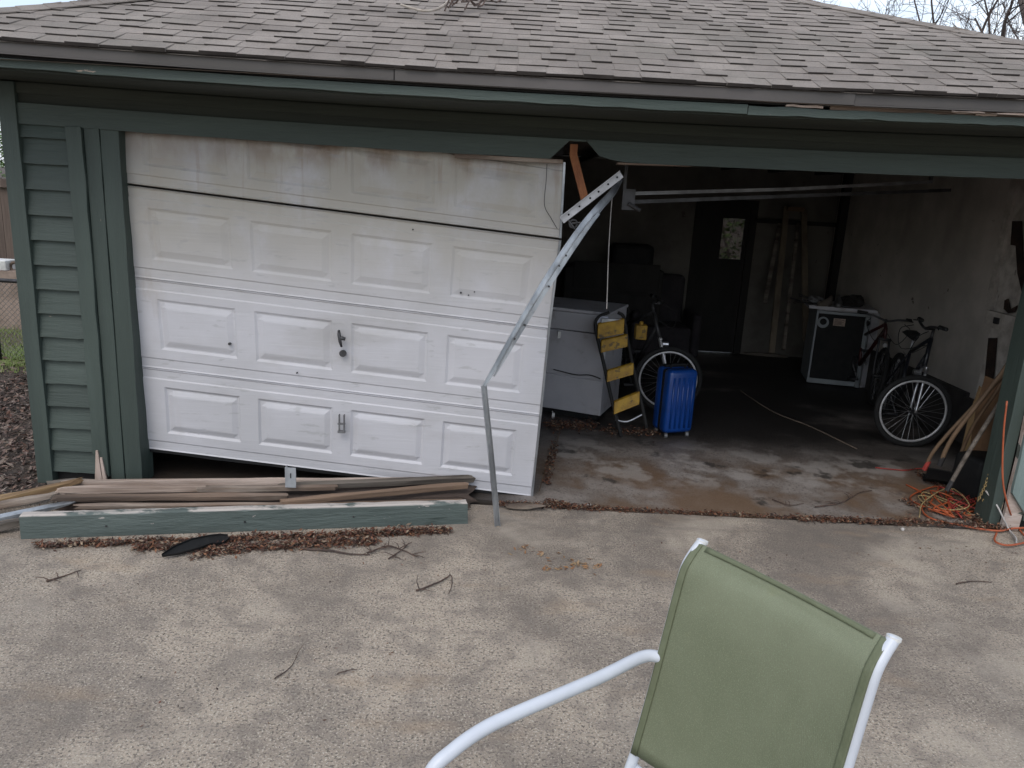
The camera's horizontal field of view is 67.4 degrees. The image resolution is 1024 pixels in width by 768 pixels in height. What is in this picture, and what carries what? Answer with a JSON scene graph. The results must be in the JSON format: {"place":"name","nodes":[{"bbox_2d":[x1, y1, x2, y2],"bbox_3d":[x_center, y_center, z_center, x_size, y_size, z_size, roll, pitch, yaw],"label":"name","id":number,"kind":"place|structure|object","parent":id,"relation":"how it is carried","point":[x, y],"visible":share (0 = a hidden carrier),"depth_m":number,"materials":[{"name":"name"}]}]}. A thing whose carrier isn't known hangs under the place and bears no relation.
{"place":"outdoors","nodes":[
{"label":"outdoors","id":0,"kind":"place"},
{"bbox_2d":[0,325,25,372],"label":"lawn","id":1,"kind":"structure","parent":0,"point":[10,349],"depth_m":8.35,"materials":[{"name":"green plant"}]},
{"bbox_2d":[0,269,21,329],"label":"wall","id":2,"kind":"structure","parent":1,"relation":"on","point":[8,315],"depth_m":9.20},
{"bbox_2d":[0,258,14,270],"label":"planter box","id":3,"kind":"object","parent":2,"relation":"on","point":[4,264],"visible":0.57,"depth_m":9.12,"materials":[{"name":"white plastic"}]},
{"bbox_2d":[9,261,15,270],"bbox_3d":[-5.947,-1.399,9.191,0.144,0.144,0.036,3,14,-1],"label":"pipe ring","id":4,"kind":"object","parent":2,"relation":"on","point":[11,264],"visible":0.5,"depth_m":9.17,"materials":[{"name":"brown metal"}]},
{"bbox_2d":[0,278,23,359],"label":"chain link fence","id":5,"kind":"object","parent":1,"relation":"on","point":[7,281],"visible":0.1,"depth_m":7.72,"materials":[{"name":"metal"}]},
{"bbox_2d":[0,167,46,493],"bbox_3d":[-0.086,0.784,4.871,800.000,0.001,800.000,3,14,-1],"label":"ground","id":6,"kind":"structure","parent":0,"point":[13,470],"depth_m":5.67,"materials":[{"name":"brown soil"}]},
{"bbox_2d":[0,127,5,178],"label":"evergreen shrub","id":7,"kind":"object","parent":6,"relation":"on","point":[2,163],"visible":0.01,"depth_m":12.71,"materials":[{"name":"green plant"}]},
{"bbox_2d":[0,178,13,258],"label":"wooden fence","id":8,"kind":"object","parent":6,"relation":"on","point":[6,247],"visible":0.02,"depth_m":12.52,"materials":[{"name":"brown wood"}]},
{"bbox_2d":[0,357,25,380],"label":"leaf litter","id":9,"kind":"object","parent":6,"relation":"on","point":[2,364],"visible":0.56,"depth_m":7.47,"materials":[{"name":"plant"}]},
{"bbox_2d":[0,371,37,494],"bbox_3d":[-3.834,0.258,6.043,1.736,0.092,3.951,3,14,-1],"label":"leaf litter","id":10,"kind":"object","parent":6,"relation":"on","point":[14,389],"visible":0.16,"depth_m":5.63,"materials":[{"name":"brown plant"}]},
{"bbox_2d":[818,0,962,27],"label":"bare tree","id":11,"kind":"object","parent":6,"relation":"on","point":[887,4],"visible":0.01,"depth_m":18.50,"materials":[{"name":"brown plant"}]},
{"bbox_2d":[839,0,1023,39],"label":"bare tree","id":12,"kind":"object","parent":6,"relation":"on","point":[1007,14],"visible":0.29,"depth_m":18.20,"materials":[{"name":"brown plant"}]},
{"bbox_2d":[0,491,1023,767],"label":"driveway","id":13,"kind":"structure","parent":0,"point":[488,635],"depth_m":3.37,"materials":[{"name":"concrete"}]},
{"bbox_2d":[0,518,19,530],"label":"split stick","id":14,"kind":"object","parent":13,"relation":"on","point":[6,524],"visible":0.73,"depth_m":4.12,"materials":[{"name":"grey wood"}]},
{"bbox_2d":[0,493,61,508],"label":"split stick","id":15,"kind":"object","parent":13,"relation":"on","point":[14,502],"visible":0.99,"depth_m":4.32,"materials":[{"name":"brown wood"}]},
{"bbox_2d":[0,477,83,500],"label":"split stick","id":16,"kind":"object","parent":13,"relation":"on","point":[46,489],"visible":0.82,"depth_m":4.46,"materials":[{"name":"brown wood"}]},
{"bbox_2d":[35,570,80,581],"bbox_3d":[-2.173,0.926,3.685,0.194,0.021,0.088,-6,17,-31],"label":"twig","id":17,"kind":"object","parent":13,"relation":"on","point":[57,577],"visible":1,"depth_m":3.69,"materials":[{"name":"wood"}]},
{"bbox_2d":[46,478,84,484],"bbox_3d":[-2.655,0.618,4.736,0.407,0.052,0.060,3,14,-1],"label":"split stick","id":18,"kind":"object","parent":13,"relation":"on","point":[53,482],"visible":0.14,"depth_m":4.72,"materials":[{"name":"grey wood"}]},
{"bbox_2d":[189,544,227,558],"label":"leaf litter","id":19,"kind":"object","parent":13,"relation":"on","point":[209,550],"visible":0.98,"depth_m":4.01,"materials":[{"name":"brown plant"}]},
{"bbox_2d":[31,522,453,560],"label":"leaf litter","id":20,"kind":"object","parent":13,"relation":"on","point":[159,544],"visible":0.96,"depth_m":4.14,"materials":[{"name":"brown plant"}]},
{"bbox_2d":[162,533,229,556],"bbox_3d":[-1.658,0.838,4.027,0.341,0.050,0.076,-7,17,-35],"label":"plastic shard","id":21,"kind":"object","parent":20,"relation":"on","point":[191,544],"visible":1,"depth_m":4.03,"materials":[{"name":"black plastic"}]},
{"bbox_2d":[19,499,467,538],"bbox_3d":[-1.431,0.751,4.310,2.385,0.135,0.065,0,14,-12],"label":"fallen post","id":22,"kind":"object","parent":13,"relation":"on","point":[97,523],"visible":0.98,"depth_m":4.27,"materials":[{"name":"green paint"}]},
{"bbox_2d":[55,484,477,510],"bbox_3d":[-1.443,0.678,4.712,2.484,0.077,0.344,0,14,-10],"label":"broken board","id":23,"kind":"object","parent":13,"relation":"on","point":[457,493],"visible":0.11,"depth_m":4.69,"materials":[{"name":"brown wood"}]},
{"bbox_2d":[0,501,75,520],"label":"metal strip","id":24,"kind":"object","parent":23,"relation":"on","point":[18,513],"visible":0.9,"depth_m":4.26,"materials":[{"name":"metal"}]},
{"bbox_2d":[55,485,206,493],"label":"broken board","id":25,"kind":"object","parent":23,"relation":"on","point":[84,489],"visible":0.98,"depth_m":4.48,"materials":[{"name":"brown wood"}]},
{"bbox_2d":[60,477,398,485],"bbox_3d":[-1.484,0.603,4.757,2.428,0.037,0.055,1,9,-9],"label":"broken board","id":26,"kind":"object","parent":23,"relation":"on","point":[230,481],"visible":0.61,"depth_m":4.68,"materials":[{"name":"brown wood"}]},
{"bbox_2d":[196,484,337,491],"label":"broken board","id":27,"kind":"object","parent":23,"relation":"on","point":[263,488],"visible":0.99,"depth_m":4.57,"materials":[{"name":"brown wood"}]},
{"bbox_2d":[285,465,295,487],"bbox_3d":[-1.311,0.549,4.566,0.064,0.125,0.046,3,14,-1],"label":"metal bracket","id":28,"kind":"object","parent":27,"relation":"on","point":[290,477],"visible":1,"depth_m":4.55,"materials":[{"name":"metal"}]},
{"bbox_2d":[261,499,462,504],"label":"broken board","id":29,"kind":"object","parent":23,"relation":"on","point":[366,501],"visible":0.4,"depth_m":4.49,"materials":[{"name":"beige wood"}]},
{"bbox_2d":[277,475,475,487],"bbox_3d":[-0.830,0.613,4.783,1.224,0.040,0.045,-1,28,-14],"label":"broken board","id":30,"kind":"object","parent":23,"relation":"on","point":[376,482],"visible":0.83,"depth_m":4.79,"materials":[{"name":"brown wood"}]},
{"bbox_2d":[90,498,470,509],"bbox_3d":[-1.326,0.722,4.565,2.174,0.066,0.104,1,14,-10],"label":"broken board","id":31,"kind":"object","parent":13,"relation":"on","point":[468,502],"visible":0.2,"depth_m":4.62,"materials":[{"name":"brown wood"}]},
{"bbox_2d":[50,492,287,501],"bbox_3d":[-1.966,0.653,4.443,1.306,0.034,0.049,1,22,-9],"label":"broken board","id":32,"kind":"object","parent":31,"relation":"on","point":[117,497],"visible":1,"depth_m":4.43,"materials":[{"name":"brown wood"}]},
{"bbox_2d":[74,502,281,508],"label":"broken board","id":33,"kind":"object","parent":31,"relation":"on","point":[127,505],"visible":0.77,"depth_m":4.31,"materials":[{"name":"brown wood"}]},
{"bbox_2d":[280,482,468,503],"bbox_3d":[-0.803,0.655,4.610,1.142,0.033,0.051,-2,18,-21],"label":"broken board","id":34,"kind":"object","parent":33,"relation":"on","point":[381,492],"visible":0.99,"depth_m":4.59,"materials":[{"name":"beige wood"}]},
{"bbox_2d":[274,645,302,678],"bbox_3d":[-0.898,1.132,3.134,0.024,0.021,0.225,7,15,14],"label":"twig","id":35,"kind":"object","parent":13,"relation":"on","point":[288,668],"visible":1,"depth_m":3.10,"materials":[{"name":"brown wood"}]},
{"bbox_2d":[298,547,369,554],"bbox_3d":[-0.948,0.895,4.091,0.390,0.015,0.025,4,14,5],"label":"twig","id":36,"kind":"object","parent":13,"relation":"on","point":[315,549],"visible":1,"depth_m":4.09,"materials":[{"name":"wood"}]},
{"bbox_2d":[362,536,423,557],"bbox_3d":[-0.635,0.873,4.159,0.358,0.051,0.218,3,14,-1],"label":"twig","id":37,"kind":"object","parent":13,"relation":"on","point":[381,547],"visible":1,"depth_m":4.15,"materials":[{"name":"wood"}]},
{"bbox_2d":[383,537,409,559],"bbox_3d":[-0.593,0.892,4.136,0.171,0.028,0.224,10,16,27],"label":"twig","id":38,"kind":"object","parent":13,"relation":"on","point":[394,555],"visible":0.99,"depth_m":4.10,"materials":[{"name":"brown wood"}]},
{"bbox_2d":[416,574,452,592],"bbox_3d":[-0.384,0.980,3.818,0.179,0.033,0.185,3,14,-1],"label":"twig","id":39,"kind":"object","parent":13,"relation":"on","point":[423,588],"visible":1,"depth_m":3.80,"materials":[{"name":"wood"}]},
{"bbox_2d":[505,503,544,508],"bbox_3d":[0.084,0.757,4.771,0.260,0.024,0.052,0,14,0],"label":"split stick","id":40,"kind":"object","parent":13,"relation":"on","point":[521,506],"visible":1,"depth_m":4.76,"materials":[{"name":"brown wood"}]},
{"bbox_2d":[72,517,1019,763],"bbox_3d":[0.380,0.946,4.184,5.024,0.012,1.912,-4,16,-26],"label":"grit","id":41,"kind":"object","parent":13,"relation":"on","point":[485,570],"visible":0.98,"depth_m":3.79,"materials":[{"name":"grey stone"}]},
{"bbox_2d":[481,180,622,526],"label":"bent door track","id":42,"kind":"structure","parent":13,"relation":"on","point":[564,255],"depth_m":4.35,"materials":[{"name":"metal"}]},
{"bbox_2d":[560,171,622,229],"bbox_3d":[0.450,-1.044,4.358,0.354,0.340,0.037,1,14,-7],"label":"perforated bracket arm","id":43,"kind":"object","parent":42,"relation":"attached to","point":[591,197],"visible":1,"depth_m":4.36},
{"bbox_2d":[508,544,601,574],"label":"fallen leaves","id":44,"kind":"object","parent":13,"relation":"on","point":[544,567],"visible":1,"depth_m":4.11,"materials":[{"name":"brown plant"}]},
{"bbox_2d":[425,538,901,767],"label":"patio chair","id":45,"kind":"object","parent":13,"relation":"on","point":[752,668],"visible":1,"depth_m":2.01,"materials":[{"name":"green fabric"}]},
{"bbox_2d":[499,498,1010,531],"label":"leaf litter","id":46,"kind":"object","parent":13,"relation":"on","point":[560,504],"visible":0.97,"depth_m":4.85,"materials":[{"name":"brown plant"}]},
{"bbox_2d":[956,580,988,584],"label":"twig","id":47,"kind":"object","parent":13,"relation":"on","point":[971,581],"visible":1,"depth_m":4.15,"materials":[{"name":"wood"}]},
{"bbox_2d":[985,490,1016,542],"bbox_3d":[3.090,0.826,4.786,0.109,0.216,0.339,2,14,-6],"label":"extension cord","id":48,"kind":"object","parent":13,"relation":"on","point":[1001,514],"visible":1,"depth_m":4.83,"materials":[{"name":"white plastic"}]},
{"bbox_2d":[0,0,1023,166],"label":"sky","id":49,"kind":"structure","parent":0,"point":[3,3],"materials":[{"name":"white"}]},
{"bbox_2d":[45,351,1023,531],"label":"garage floor","id":50,"kind":"structure","parent":0,"point":[736,449],"depth_m":5.93,"materials":[{"name":"concrete"}]},
{"bbox_2d":[0,0,1023,530],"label":"detached garage","id":51,"kind":"structure","parent":50,"relation":"on","point":[690,94],"depth_m":4.35,"materials":[{"name":"green paint"}]},
{"bbox_2d":[125,131,565,495],"bbox_3d":[-1.023,-0.451,4.651,2.578,2.365,0.155,3,14,-1],"label":"garage door","id":52,"kind":"structure","parent":51,"relation":"attached to","point":[319,340],"depth_m":4.62,"materials":[{"name":"white paint"}]},
{"bbox_2d":[142,367,538,495],"bbox_3d":[-1.074,0.307,4.875,2.472,0.745,0.086,3,14,-1],"label":"door section","id":53,"kind":"structure","parent":52,"relation":"in","point":[187,412],"depth_m":4.84,"materials":[{"name":"white paint"}]},
{"bbox_2d":[135,277,547,414],"bbox_3d":[-1.039,-0.227,4.710,2.496,0.733,0.056,3,14,-1],"label":"door section","id":54,"kind":"structure","parent":52,"relation":"in","point":[185,327],"depth_m":4.69,"materials":[{"name":"white paint"}]},
{"bbox_2d":[128,185,558,327],"bbox_3d":[-1.005,-0.748,4.563,2.547,0.712,0.056,3,14,-1],"label":"door section","id":55,"kind":"structure","parent":52,"relation":"in","point":[182,237],"depth_m":4.54,"materials":[{"name":"white paint"}]},
{"bbox_2d":[125,131,562,237],"bbox_3d":[-0.987,-1.261,4.437,2.564,0.688,0.062,3,14,-1],"label":"door section","id":56,"kind":"structure","parent":52,"relation":"in","point":[437,187],"depth_m":4.43,"materials":[{"name":"white paint"}]},
{"bbox_2d":[400,0,449,11],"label":"roof twig","id":57,"kind":"object","parent":51,"relation":"on","point":[428,10],"visible":0.9,"depth_m":4.40,"materials":[{"name":"grey wood"}]},
{"bbox_2d":[444,0,500,10],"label":"roof twig","id":58,"kind":"object","parent":51,"relation":"on","point":[478,5],"visible":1,"depth_m":4.48,"materials":[{"name":"brown plant"}]},
{"bbox_2d":[606,199,611,308],"bbox_3d":[0.607,-0.831,4.771,0.029,0.733,0.006,3,14,-1],"label":"hanging cable","id":59,"kind":"object","parent":51,"relation":"hanging from","point":[608,252],"visible":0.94,"depth_m":4.77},
{"bbox_2d":[692,205,749,351],"bbox_3d":[2.631,-1.326,9.836,0.595,1.847,0.040,3,14,-1],"label":"back door","id":60,"kind":"structure","parent":51,"relation":"in","point":[723,236],"depth_m":9.80,"materials":[{"name":"brown wood"}]},
{"bbox_2d":[763,223,781,303],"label":"leaning board","id":61,"kind":"object","parent":51,"relation":"on","point":[772,263],"visible":0.94,"depth_m":9.43,"materials":[{"name":"brown wood"}]},
{"bbox_2d":[621,165,950,211],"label":"hanging track","id":62,"kind":"structure","parent":51,"relation":"hanging from","point":[629,201],"depth_m":5.25,"materials":[{"name":"grey metal"}]},
{"bbox_2d":[977,477,987,501],"bbox_3d":[3.058,0.537,4.914,0.107,0.456,0.034,-5,16,-29],"label":"chain","id":63,"kind":"object","parent":51,"relation":"hanging from","point":[981,494],"visible":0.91,"depth_m":4.93,"materials":[{"name":"metal"}]},
{"bbox_2d":[1001,401,1023,535],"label":"extension cord","id":64,"kind":"object","parent":51,"relation":"hanging from","point":[1002,472],"visible":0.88,"depth_m":4.69,"materials":[{"name":"orange rubber"}]},
{"bbox_2d":[539,424,560,490],"bbox_3d":[0.315,0.501,5.877,0.028,0.006,1.721,5,14,8],"label":"thin rope","id":65,"kind":"object","parent":50,"relation":"on","point":[550,458],"visible":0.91,"depth_m":5.60,"materials":[{"name":"brown fabric"}]},
{"bbox_2d":[542,297,627,419],"bbox_3d":[0.489,-0.241,6.956,0.880,0.968,0.772,9,15,21],"label":"metal cabinet","id":66,"kind":"object","parent":50,"relation":"on","point":[575,384],"visible":0.52,"depth_m":6.69,"materials":[{"name":"grey metal"}]},
{"bbox_2d":[561,261,663,359],"bbox_3d":[1.188,-0.932,9.425,1.168,1.148,0.520,3,14,-1],"label":"covered dresser","id":67,"kind":"object","parent":50,"relation":"on","point":[633,286],"visible":0.55,"depth_m":9.10,"materials":[{"name":"black fabric"}]},
{"bbox_2d":[594,311,647,436],"bbox_3d":[0.899,-0.084,6.347,0.306,1.005,0.592,-7,18,-36],"label":"step ladder","id":68,"kind":"object","parent":50,"relation":"on","point":[605,327],"visible":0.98,"depth_m":6.29,"materials":[{"name":"yellow wood"}]},
{"bbox_2d":[597,316,608,324],"bbox_3d":[0.750,-0.524,6.353,0.095,0.080,0.020,3,14,-1],"label":"paper scrap","id":69,"kind":"object","parent":68,"relation":"attached to","point":[599,320],"visible":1,"depth_m":6.34,"materials":[{"name":"white paper"}]},
{"bbox_2d":[619,293,701,409],"bbox_3d":[1.132,-0.372,7.419,0.514,1.034,1.508,-6,17,-32],"label":"bicycle","id":70,"kind":"object","parent":50,"relation":"on","point":[663,349],"visible":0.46,"depth_m":7.00,"materials":[{"name":"black metal"}]},
{"bbox_2d":[634,321,647,339],"bbox_3d":[1.160,-0.485,6.918,0.100,0.160,0.100,3,14,-1],"label":"sprayer bottle","id":71,"kind":"object","parent":70,"relation":"on","point":[640,331],"visible":1,"depth_m":6.88,"materials":[{"name":"yellow plastic"}]},
{"bbox_2d":[629,273,701,363],"bbox_3d":[1.829,-0.817,9.395,0.824,1.008,0.730,3,14,-1],"label":"armchair","id":72,"kind":"object","parent":50,"relation":"on","point":[684,334],"visible":0.56,"depth_m":9.15,"materials":[{"name":"fabric"}]},
{"bbox_2d":[653,363,696,437],"bbox_3d":[1.350,0.128,6.367,0.270,0.607,0.230,-2,15,-20],"label":"suitcase","id":73,"kind":"object","parent":50,"relation":"on","point":[674,397],"visible":0.99,"depth_m":6.28,"materials":[{"name":"blue plastic"}]},
{"bbox_2d":[542,412,982,526],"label":"leaf litter","id":74,"kind":"object","parent":50,"relation":"on","point":[640,431],"visible":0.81,"depth_m":5.88,"materials":[{"name":"brown plant"}]},
{"bbox_2d":[742,352,787,357],"bbox_3d":[3.276,-0.383,9.970,0.593,0.042,0.063,5,14,7],"label":"floor batten","id":75,"kind":"object","parent":50,"relation":"on","point":[765,354],"visible":0.95,"depth_m":9.94,"materials":[{"name":"grey wood"}]},
{"bbox_2d":[768,206,788,353],"bbox_3d":[3.215,-1.270,9.239,0.074,1.703,0.870,7,15,14],"label":"leaning board","id":76,"kind":"object","parent":50,"relation":"on","point":[778,287],"visible":1,"depth_m":9.22,"materials":[{"name":"brown wood"}]},
{"bbox_2d":[772,499,803,505],"bbox_3d":[1.819,0.780,5.067,0.200,0.018,0.076,8,15,20],"label":"twig","id":77,"kind":"object","parent":50,"relation":"on","point":[785,502],"visible":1,"depth_m":5.06,"materials":[{"name":"brown wood"}]},
{"bbox_2d":[781,223,799,349],"bbox_3d":[3.364,-1.188,9.270,0.046,1.466,0.786,7,15,16],"label":"leaning board","id":78,"kind":"object","parent":50,"relation":"on","point":[788,305],"visible":1,"depth_m":9.25,"materials":[{"name":"brown wood"}]},
{"bbox_2d":[740,390,856,448],"bbox_3d":[2.567,0.303,7.168,0.108,0.011,1.849,-1,15,-14],"label":"thin rope","id":79,"kind":"object","parent":50,"relation":"on","point":[797,421],"visible":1,"depth_m":7.00,"materials":[{"name":"grey"}]},
{"bbox_2d":[801,210,808,341],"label":"leaning board","id":80,"kind":"object","parent":50,"relation":"on","point":[804,265],"visible":0.76,"depth_m":9.28,"materials":[{"name":"brown wood"}]},
{"bbox_2d":[800,308,870,387],"bbox_3d":[3.611,-0.438,8.613,0.537,0.808,0.595,6,14,12],"label":"old appliance","id":81,"kind":"object","parent":50,"relation":"on","point":[835,341],"visible":0.88,"depth_m":8.37,"materials":[{"name":"metal"}]},
{"bbox_2d":[802,299,877,313],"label":"work board","id":82,"kind":"object","parent":81,"relation":"on","point":[867,307],"visible":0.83,"depth_m":8.26,"materials":[{"name":"grey wood"}]},
{"bbox_2d":[790,293,821,304],"bbox_3d":[3.209,-0.928,8.370,0.303,0.101,0.236,3,14,-1],"label":"tool heap","id":83,"kind":"object","parent":82,"relation":"on","point":[808,301],"visible":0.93,"depth_m":8.30,"materials":[{"name":"metal"}]},
{"bbox_2d":[808,295,823,304],"bbox_3d":[3.314,-0.912,8.385,0.169,0.104,0.150,10,16,25],"label":"cloth bundle","id":84,"kind":"object","parent":82,"relation":"on","point":[813,298],"visible":0.62,"depth_m":8.34,"materials":[{"name":"grey fabric"}]},
{"bbox_2d":[817,295,832,305],"bbox_3d":[3.378,-0.905,8.284,0.220,0.120,0.090,-7,17,-34],"label":"glove","id":85,"kind":"object","parent":82,"relation":"on","point":[827,301],"visible":1,"depth_m":8.26,"materials":[{"name":"grey fabric"}]},
{"bbox_2d":[834,294,842,307],"bbox_3d":[3.526,-0.897,8.285,0.090,0.120,0.240,8,15,20],"label":"glove","id":86,"kind":"object","parent":82,"relation":"on","point":[838,302],"visible":1,"depth_m":8.25,"materials":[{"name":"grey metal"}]},
{"bbox_2d":[841,294,864,306],"bbox_3d":[3.711,-0.907,8.387,0.278,0.148,0.243,3,14,-1],"label":"cloth bundle","id":87,"kind":"object","parent":82,"relation":"on","point":[851,300],"visible":0.93,"depth_m":8.31,"materials":[{"name":"black fabric"}]},
{"bbox_2d":[815,490,871,507],"bbox_3d":[2.247,0.768,5.208,0.644,0.018,0.077,-8,18,-38],"label":"twig","id":88,"kind":"object","parent":50,"relation":"on","point":[838,501],"visible":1,"depth_m":5.12,"materials":[{"name":"wood"}]},
{"bbox_2d":[859,313,879,386],"bbox_3d":[3.908,-0.425,8.645,0.190,0.828,0.500,0,14,-12],"label":"cupboard panel","id":89,"kind":"object","parent":50,"relation":"on","point":[874,322],"visible":0.26,"depth_m":8.38,"materials":[{"name":"metal"}]},
{"bbox_2d":[848,310,913,404],"bbox_3d":[3.751,-0.356,8.150,0.544,0.918,1.604,3,14,-1],"label":"bicycle","id":90,"kind":"object","parent":50,"relation":"on","point":[882,336],"visible":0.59,"depth_m":7.71,"materials":[{"name":"metal"}]},
{"bbox_2d":[875,467,926,470],"bbox_3d":[2.980,0.649,5.861,0.414,0.009,0.058,2,14,-4],"label":"extension cord","id":91,"kind":"object","parent":50,"relation":"on","point":[898,469],"visible":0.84,"depth_m":5.84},
{"bbox_2d":[874,317,952,446],"bbox_3d":[3.615,-0.088,6.828,0.580,1.034,1.439,10,16,26],"label":"bicycle","id":92,"kind":"object","parent":50,"relation":"on","point":[901,383],"visible":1,"depth_m":6.39,"materials":[{"name":"black metal"}]},
{"bbox_2d":[922,467,953,483],"bbox_3d":[3.183,0.670,5.524,0.382,0.145,0.230,9,15,22],"label":"shovel scoop","id":93,"kind":"object","parent":50,"relation":"on","point":[938,475],"visible":0.45,"depth_m":5.49,"materials":[{"name":"black plastic"}]},
{"bbox_2d":[909,486,976,517],"bbox_3d":[3.019,0.788,5.259,0.520,0.040,0.785,11,16,29],"label":"extension cord","id":94,"kind":"object","parent":50,"relation":"on","point":[945,512],"visible":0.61,"depth_m":5.14,"materials":[{"name":"orange rubber"}]},
{"bbox_2d":[937,486,975,518],"bbox_3d":[3.034,0.802,5.213,0.276,0.035,0.636,11,16,28],"label":"extension cord","id":95,"kind":"object","parent":50,"relation":"on","point":[957,502],"visible":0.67,"depth_m":5.20,"materials":[{"name":"orange rubber"}]},
{"bbox_2d":[918,488,970,517],"bbox_3d":[2.872,0.805,5.093,0.318,0.068,0.666,10,16,25],"label":"extension cord","id":96,"kind":"object","parent":95,"relation":"on","point":[961,509],"visible":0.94,"depth_m":5.18,"materials":[{"name":"rubber"}]},
{"bbox_2d":[922,375,1002,470],"bbox_3d":[3.107,0.219,5.213,0.451,0.903,0.056,16,19,42],"label":"long pole","id":97,"kind":"object","parent":50,"relation":"on","point":[938,445],"visible":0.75,"depth_m":5.33,"materials":[{"name":"beige wood"}]},
{"bbox_2d":[906,484,1023,545],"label":"extension cord","id":98,"kind":"object","parent":50,"relation":"on","point":[995,531],"visible":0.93,"depth_m":4.83,"materials":[{"name":"orange rubber"}]},
{"bbox_2d":[952,450,986,499],"bbox_3d":[3.299,0.637,5.388,0.320,0.300,0.240,-1,15,-17],"label":"trash tub","id":99,"kind":"object","parent":50,"relation":"on","point":[967,481],"visible":0.38,"depth_m":5.31,"materials":[{"name":"black plastic"}]},
{"bbox_2d":[952,380,1001,470],"bbox_3d":[3.210,0.177,5.201,0.045,1.030,0.389,1,14,-9],"label":"long pole","id":100,"kind":"object","parent":99,"relation":"on","point":[982,411],"visible":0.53,"depth_m":5.24,"materials":[{"name":"beige wood"}]},
{"bbox_2d":[970,376,999,450],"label":"brown board","id":101,"kind":"object","parent":99,"relation":"on","point":[982,444],"visible":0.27,"depth_m":5.41,"materials":[{"name":"wood"}]},
{"bbox_2d":[937,363,1005,466],"bbox_3d":[3.124,0.169,5.166,0.337,0.902,0.055,14,18,38],"label":"long pole","id":102,"kind":"object","parent":50,"relation":"on","point":[981,399],"visible":0.77,"depth_m":5.19,"materials":[{"name":"beige wood"}]},
{"bbox_2d":[945,402,997,490],"bbox_3d":[3.068,0.308,5.009,0.298,0.879,0.033,7,15,16],"label":"long pole","id":103,"kind":"object","parent":50,"relation":"on","point":[949,485],"visible":0.61,"depth_m":5.05,"materials":[{"name":"brown wood"}]},
{"bbox_2d":[961,386,981,450],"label":"brown board","id":104,"kind":"object","parent":50,"relation":"on","point":[970,422],"visible":0.23,"depth_m":5.63,"materials":[{"name":"brown wood"}]},
{"bbox_2d":[609,243,653,264],"bbox_3d":[1.440,-1.548,9.269,0.500,0.280,0.320,3,14,-1],"label":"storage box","id":105,"kind":"object","parent":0,"point":[630,253],"visible":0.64,"depth_m":9.11,"materials":[{"name":"black plastic"}]}
]}

